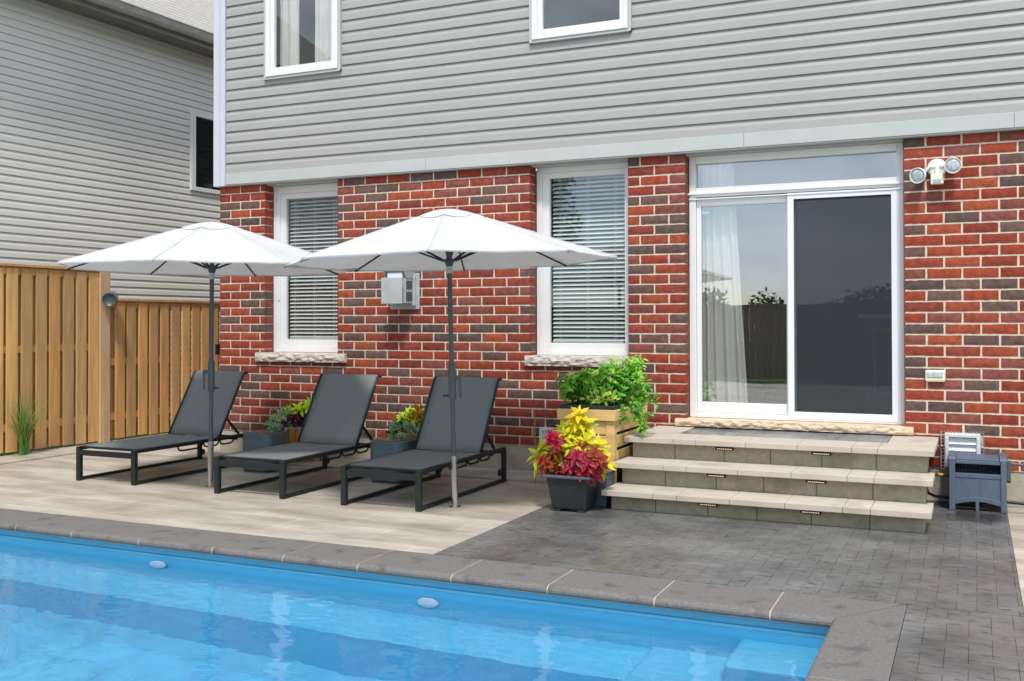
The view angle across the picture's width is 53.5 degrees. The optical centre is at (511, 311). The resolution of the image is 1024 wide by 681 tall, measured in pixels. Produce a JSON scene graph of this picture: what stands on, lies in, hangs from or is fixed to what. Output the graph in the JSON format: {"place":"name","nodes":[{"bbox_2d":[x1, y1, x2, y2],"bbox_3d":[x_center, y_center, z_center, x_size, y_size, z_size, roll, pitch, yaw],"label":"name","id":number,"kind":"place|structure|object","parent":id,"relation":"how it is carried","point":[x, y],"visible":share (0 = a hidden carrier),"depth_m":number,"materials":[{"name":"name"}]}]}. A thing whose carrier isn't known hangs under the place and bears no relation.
{"place":"outdoors","nodes":[
{"label":"outdoors","id":0,"kind":"place"},
{"bbox_2d":[0,0,273,432],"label":"neighbour house","id":1,"kind":"structure","parent":0,"point":[106,121],"depth_m":14.54,"materials":[{"name":"grey plastic"}]},
{"bbox_2d":[189,110,220,194],"bbox_3d":[-4.816,-2.537,16.641,0.095,1.260,1.300,0,-1,26],"label":"window","id":2,"kind":"structure","parent":1,"relation":"in","point":[193,114],"depth_m":16.10,"materials":[{"name":"white plastic"}]},
{"bbox_2d":[202,178,212,188],"bbox_3d":[-4.959,-2.049,16.596,0.220,0.233,0.193,0,-1,25],"label":"flower pot","id":3,"kind":"object","parent":1,"relation":"on","point":[208,184],"visible":0.84,"depth_m":16.55,"materials":[{"name":"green plant"}]},
{"bbox_2d":[0,454,551,553],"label":"patio","id":4,"kind":"structure","parent":0,"point":[393,520],"depth_m":8.48,"materials":[{"name":"beige stone"}]},
{"bbox_2d":[76,370,247,484],"bbox_3d":[-3.452,1.126,10.306,0.748,0.983,1.729,0,-1,25],"label":"sun lounger","id":5,"kind":"object","parent":4,"relation":"on","point":[189,425],"visible":0.78,"depth_m":10.59,"materials":[{"name":"grey fabric"}]},
{"bbox_2d":[57,222,358,487],"bbox_3d":[-2.757,0.395,9.313,2.540,2.425,2.540,0,-1,25],"label":"patio umbrella","id":6,"kind":"object","parent":4,"relation":"on","point":[211,250],"visible":0.96,"depth_m":9.01,"materials":[{"name":"fabric"}]},
{"bbox_2d":[243,429,286,472],"bbox_3d":[-2.512,1.419,10.331,0.360,0.395,0.360,0,-1,25],"label":"side table","id":7,"kind":"object","parent":4,"relation":"on","point":[257,439],"visible":0.63,"depth_m":10.18,"materials":[{"name":"plastic"}]},
{"bbox_2d":[214,373,381,498],"bbox_3d":[-1.925,1.115,9.565,0.748,0.983,1.729,0,-1,24],"label":"sun lounger","id":8,"kind":"object","parent":4,"relation":"on","point":[337,412],"visible":0.86,"depth_m":9.88,"materials":[{"name":"grey fabric"}]},
{"bbox_2d":[370,437,415,483],"bbox_3d":[-1.121,1.408,9.620,0.360,0.395,0.360,0,-1,25],"label":"side table","id":9,"kind":"object","parent":4,"relation":"on","point":[379,447],"visible":0.59,"depth_m":9.47,"materials":[{"name":"plastic"}]},
{"bbox_2d":[341,376,506,511],"bbox_3d":[-0.718,1.106,8.982,0.748,0.983,1.729,0,-1,24],"label":"sun lounger","id":10,"kind":"object","parent":4,"relation":"on","point":[474,404],"visible":0.98,"depth_m":9.30,"materials":[{"name":"grey fabric"}]},
{"bbox_2d":[283,209,617,507],"bbox_3d":[-0.493,0.380,8.276,2.540,2.425,2.540,-2,-1,24],"label":"patio umbrella","id":11,"kind":"object","parent":4,"relation":"on","point":[449,241],"visible":1,"depth_m":8.13,"materials":[{"name":"white fabric"}]},
{"bbox_2d":[0,537,823,680],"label":"water","id":12,"kind":"structure","parent":0,"point":[70,613],"depth_m":5.30,"materials":[{"name":"blue liquid"}]},
{"bbox_2d":[0,392,848,455],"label":"ground","id":13,"kind":"structure","parent":0,"point":[59,446],"depth_m":12.86,"materials":[{"name":"green plant"}]},
{"bbox_2d":[0,433,547,483],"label":"border kerb","id":14,"kind":"structure","parent":13,"relation":"on","point":[492,474],"depth_m":10.97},
{"bbox_2d":[0,394,51,454],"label":"ornamental grass","id":15,"kind":"object","parent":14,"relation":"on","point":[23,434],"depth_m":11.40,"materials":[{"name":"green plant"}]},
{"bbox_2d":[0,263,109,452],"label":"tall fence","id":16,"kind":"object","parent":14,"relation":"on","point":[55,331],"visible":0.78,"depth_m":11.97,"materials":[{"name":"brown wood"}]},
{"bbox_2d":[102,292,117,305],"bbox_3d":[-4.999,-0.152,12.625,0.178,0.187,0.227,0,-1,-15],"label":"spotlight","id":17,"kind":"object","parent":16,"relation":"attached to","point":[109,298],"visible":1,"depth_m":12.55,"materials":[{"name":"metal"}]},
{"bbox_2d":[110,299,220,437],"bbox_3d":[-4.613,0.737,13.687,0.200,1.774,2.110,0,-1,25],"label":"fence","id":18,"kind":"object","parent":14,"relation":"on","point":[141,358],"visible":0.69,"depth_m":13.41,"materials":[{"name":"brown wood"}]},
{"bbox_2d":[280,425,315,462],"bbox_3d":[-2.277,1.414,10.894,0.424,0.378,0.424,0,-1,25],"label":"barrel planter","id":19,"kind":"object","parent":14,"relation":"on","point":[292,432],"visible":0.29,"depth_m":10.71,"materials":[{"name":"brown wood"}]},
{"bbox_2d":[263,390,310,436],"bbox_3d":[-2.332,1.169,10.844,0.765,0.653,0.383,0,-1,11],"label":"lime and purple foliage","id":20,"kind":"object","parent":19,"relation":"in","point":[296,418],"visible":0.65,"depth_m":10.76,"materials":[{"name":"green plant"}]},
{"bbox_2d":[397,432,416,438],"bbox_3d":[-0.976,1.405,10.301,0.404,0.378,0.404,0,-1,25],"label":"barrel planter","id":21,"kind":"object","parent":14,"relation":"on","point":[412,434],"visible":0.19,"depth_m":10.12,"materials":[{"name":"grey wood"}]},
{"bbox_2d":[386,402,424,437],"bbox_3d":[-1.082,1.159,10.270,0.598,0.491,0.401,0,-1,25],"label":"lime and rust foliage","id":22,"kind":"object","parent":21,"relation":"in","point":[405,424],"visible":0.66,"depth_m":10.17,"materials":[{"name":"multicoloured plant"}]},
{"bbox_2d":[213,0,1023,504],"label":"brick house","id":23,"kind":"structure","parent":13,"relation":"on","point":[615,126],"depth_m":10.09,"materials":[{"name":"brick"}]},
{"bbox_2d":[280,0,298,66],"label":"curtain","id":24,"kind":"object","parent":23,"relation":"hanging from","point":[289,32],"visible":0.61,"depth_m":11.52,"materials":[{"name":"fabric"}]},
{"bbox_2d":[265,0,337,76],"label":"window","id":25,"kind":"structure","parent":23,"relation":"in","point":[271,69],"depth_m":11.35,"materials":[{"name":"white plastic"}]},
{"bbox_2d":[274,183,337,352],"bbox_3d":[-2.273,-0.482,11.483,0.974,1.890,0.139,0,-1,25],"label":"window","id":26,"kind":"structure","parent":23,"relation":"in","point":[282,195],"depth_m":11.55,"materials":[{"name":"white plastic"}]},
{"bbox_2d":[315,0,331,61],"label":"curtain","id":27,"kind":"object","parent":23,"relation":"hanging from","point":[323,15],"visible":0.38,"depth_m":11.35,"materials":[{"name":"fabric"}]},
{"bbox_2d":[381,271,419,308],"bbox_3d":[-1.181,-0.237,10.623,0.350,0.435,0.275,0,-1,25],"label":"flue vent","id":28,"kind":"object","parent":23,"relation":"attached to","point":[400,290],"visible":0.91,"depth_m":10.54,"materials":[{"name":"grey metal"}]},
{"bbox_2d":[539,427,553,444],"bbox_3d":[0.344,1.236,10.041,0.150,0.170,0.040,0,-1,25],"label":"square vent","id":29,"kind":"object","parent":23,"relation":"attached to","point":[542,432],"visible":0.51,"depth_m":10.05,"materials":[{"name":"white plastic"}]},
{"bbox_2d":[532,0,627,39],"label":"window","id":30,"kind":"structure","parent":23,"relation":"in","point":[538,31],"depth_m":9.89,"materials":[{"name":"white plastic"}]},
{"bbox_2d":[537,162,628,355],"bbox_3d":[0.734,-0.510,10.125,1.012,1.898,0.113,0,-1,25],"label":"window","id":31,"kind":"structure","parent":23,"relation":"in","point":[578,346],"depth_m":10.15,"materials":[{"name":"white plastic"}]},
{"bbox_2d":[702,164,747,402],"bbox_3d":[2.018,-0.246,9.635,0.420,2.300,0.067,0,-1,25],"label":"curtain","id":32,"kind":"object","parent":23,"relation":"hanging from","point":[724,372],"visible":0.91,"depth_m":9.64,"materials":[{"name":"fabric"}]},
{"bbox_2d":[688,142,905,424],"bbox_3d":[2.555,-0.235,9.235,1.914,2.453,0.130,0,-1,25],"label":"sliding door","id":33,"kind":"structure","parent":23,"relation":"in","point":[893,186],"depth_m":9.18,"materials":[{"name":"white plastic"}]},
{"bbox_2d":[925,370,944,381],"bbox_3d":[3.570,0.546,8.568,0.156,0.100,0.049,0,-1,25],"label":"outlet cover","id":34,"kind":"object","parent":23,"relation":"attached to","point":[934,375],"visible":1,"depth_m":8.55,"materials":[{"name":"beige plastic"}]},
{"bbox_2d":[909,157,961,184],"bbox_3d":[3.553,-1.178,8.521,0.405,0.223,0.172,0,-1,25],"label":"floodlight","id":35,"kind":"object","parent":23,"relation":"attached to","point":[936,169],"visible":1,"depth_m":8.51,"materials":[{"name":"white plastic"}]},
{"bbox_2d":[940,430,983,470],"bbox_3d":[3.736,1.153,8.432,0.332,0.312,0.174,0,-1,25],"label":"louvred vent","id":36,"kind":"object","parent":23,"relation":"attached to","point":[965,442],"visible":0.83,"depth_m":8.42,"materials":[{"name":"white plastic"}]},
{"bbox_2d":[0,508,906,680],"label":"swimming pool","id":37,"kind":"structure","parent":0,"point":[861,638],"depth_m":5.95,"materials":[{"name":"stone"}]},
{"bbox_2d":[435,504,1023,680],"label":"charcoal paving","id":38,"kind":"structure","parent":0,"point":[869,564],"depth_m":6.38,"materials":[{"name":"grey stone"}]},
{"bbox_2d":[542,472,598,512],"bbox_3d":[0.497,1.443,8.156,0.404,0.294,0.404,0,-1,23],"label":"black pot","id":39,"kind":"object","parent":38,"relation":"on","point":[569,492],"visible":0.77,"depth_m":8.01,"materials":[{"name":"plastic"}]},
{"bbox_2d":[527,405,617,485],"bbox_3d":[0.467,1.089,8.152,0.757,0.673,0.457,0,-1,25],"label":"coleus","id":40,"kind":"object","parent":39,"relation":"in","point":[574,448],"visible":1,"depth_m":8.06,"materials":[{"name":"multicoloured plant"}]},
{"bbox_2d":[557,399,646,483],"bbox_3d":[0.820,1.205,9.072,0.530,0.790,0.920,0,-1,25],"label":"raised planter","id":41,"kind":"object","parent":38,"relation":"on","point":[611,430],"visible":0.41,"depth_m":8.65,"materials":[{"name":"brown wood"}]},
{"bbox_2d":[555,364,638,405],"bbox_3d":[0.767,0.682,9.077,0.652,0.437,0.878,0,-1,25],"label":"basil bush","id":42,"kind":"object","parent":41,"relation":"in","point":[588,387],"visible":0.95,"depth_m":8.90,"materials":[{"name":"green plant"}]},
{"bbox_2d":[603,354,659,433],"bbox_3d":[1.028,0.718,8.936,0.490,0.680,0.942,0,-1,-4],"label":"parsley","id":43,"kind":"object","parent":41,"relation":"in","point":[634,377],"visible":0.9,"depth_m":8.82,"materials":[{"name":"green plant"}]},
{"bbox_2d":[594,468,614,506],"bbox_3d":[0.709,1.450,8.378,0.240,0.285,0.240,0,-1,23],"label":"dark square pot","id":44,"kind":"object","parent":38,"relation":"on","point":[603,501],"visible":0.31,"depth_m":8.27,"materials":[{"name":"plastic"}]},
{"bbox_2d":[617,468,621,482],"bbox_3d":[0.959,1.430,9.023,0.270,0.338,0.270,0,-1,25],"label":"dark bin","id":45,"kind":"object","parent":38,"relation":"on","point":[619,474],"visible":0.01,"depth_m":8.90,"materials":[{"name":"black plastic"}]},
{"bbox_2d":[601,426,938,532],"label":"stone steps","id":46,"kind":"structure","parent":38,"relation":"on","point":[879,482],"depth_m":7.95,"materials":[{"name":"beige stone"}]},
{"bbox_2d":[938,450,1023,513],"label":"hose reel","id":47,"kind":"object","parent":38,"relation":"on","point":[989,481],"visible":1,"depth_m":8.04,"materials":[{"name":"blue plastic"}]},
{"bbox_2d":[927,473,982,504],"bbox_3d":[3.594,1.439,8.271,0.442,0.258,0.125,0,-1,3],"label":"leader hose","id":48,"kind":"object","parent":47,"relation":"attached to","point":[940,496],"visible":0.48,"depth_m":8.31,"materials":[{"name":"black rubber"}]},
{"bbox_2d":[858,314,891,407],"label":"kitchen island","id":49,"kind":"structure","parent":0,"point":[876,364],"depth_m":10.56,"materials":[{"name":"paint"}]},
{"bbox_2d":[895,500,1020,680],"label":"paving bed","id":50,"kind":"object","parent":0,"point":[967,506],"visible":0.15,"depth_m":8.19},
{"bbox_2d":[1007,504,1023,610],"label":"path","id":51,"kind":"structure","parent":0,"point":[1015,514],"depth_m":7.09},
{"bbox_2d":[983,500,1023,504],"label":"garden hose","id":52,"kind":"object","parent":51,"relation":"on","point":[1015,502],"visible":0.34,"depth_m":8.18,"materials":[{"name":"black rubber"}]}
]}

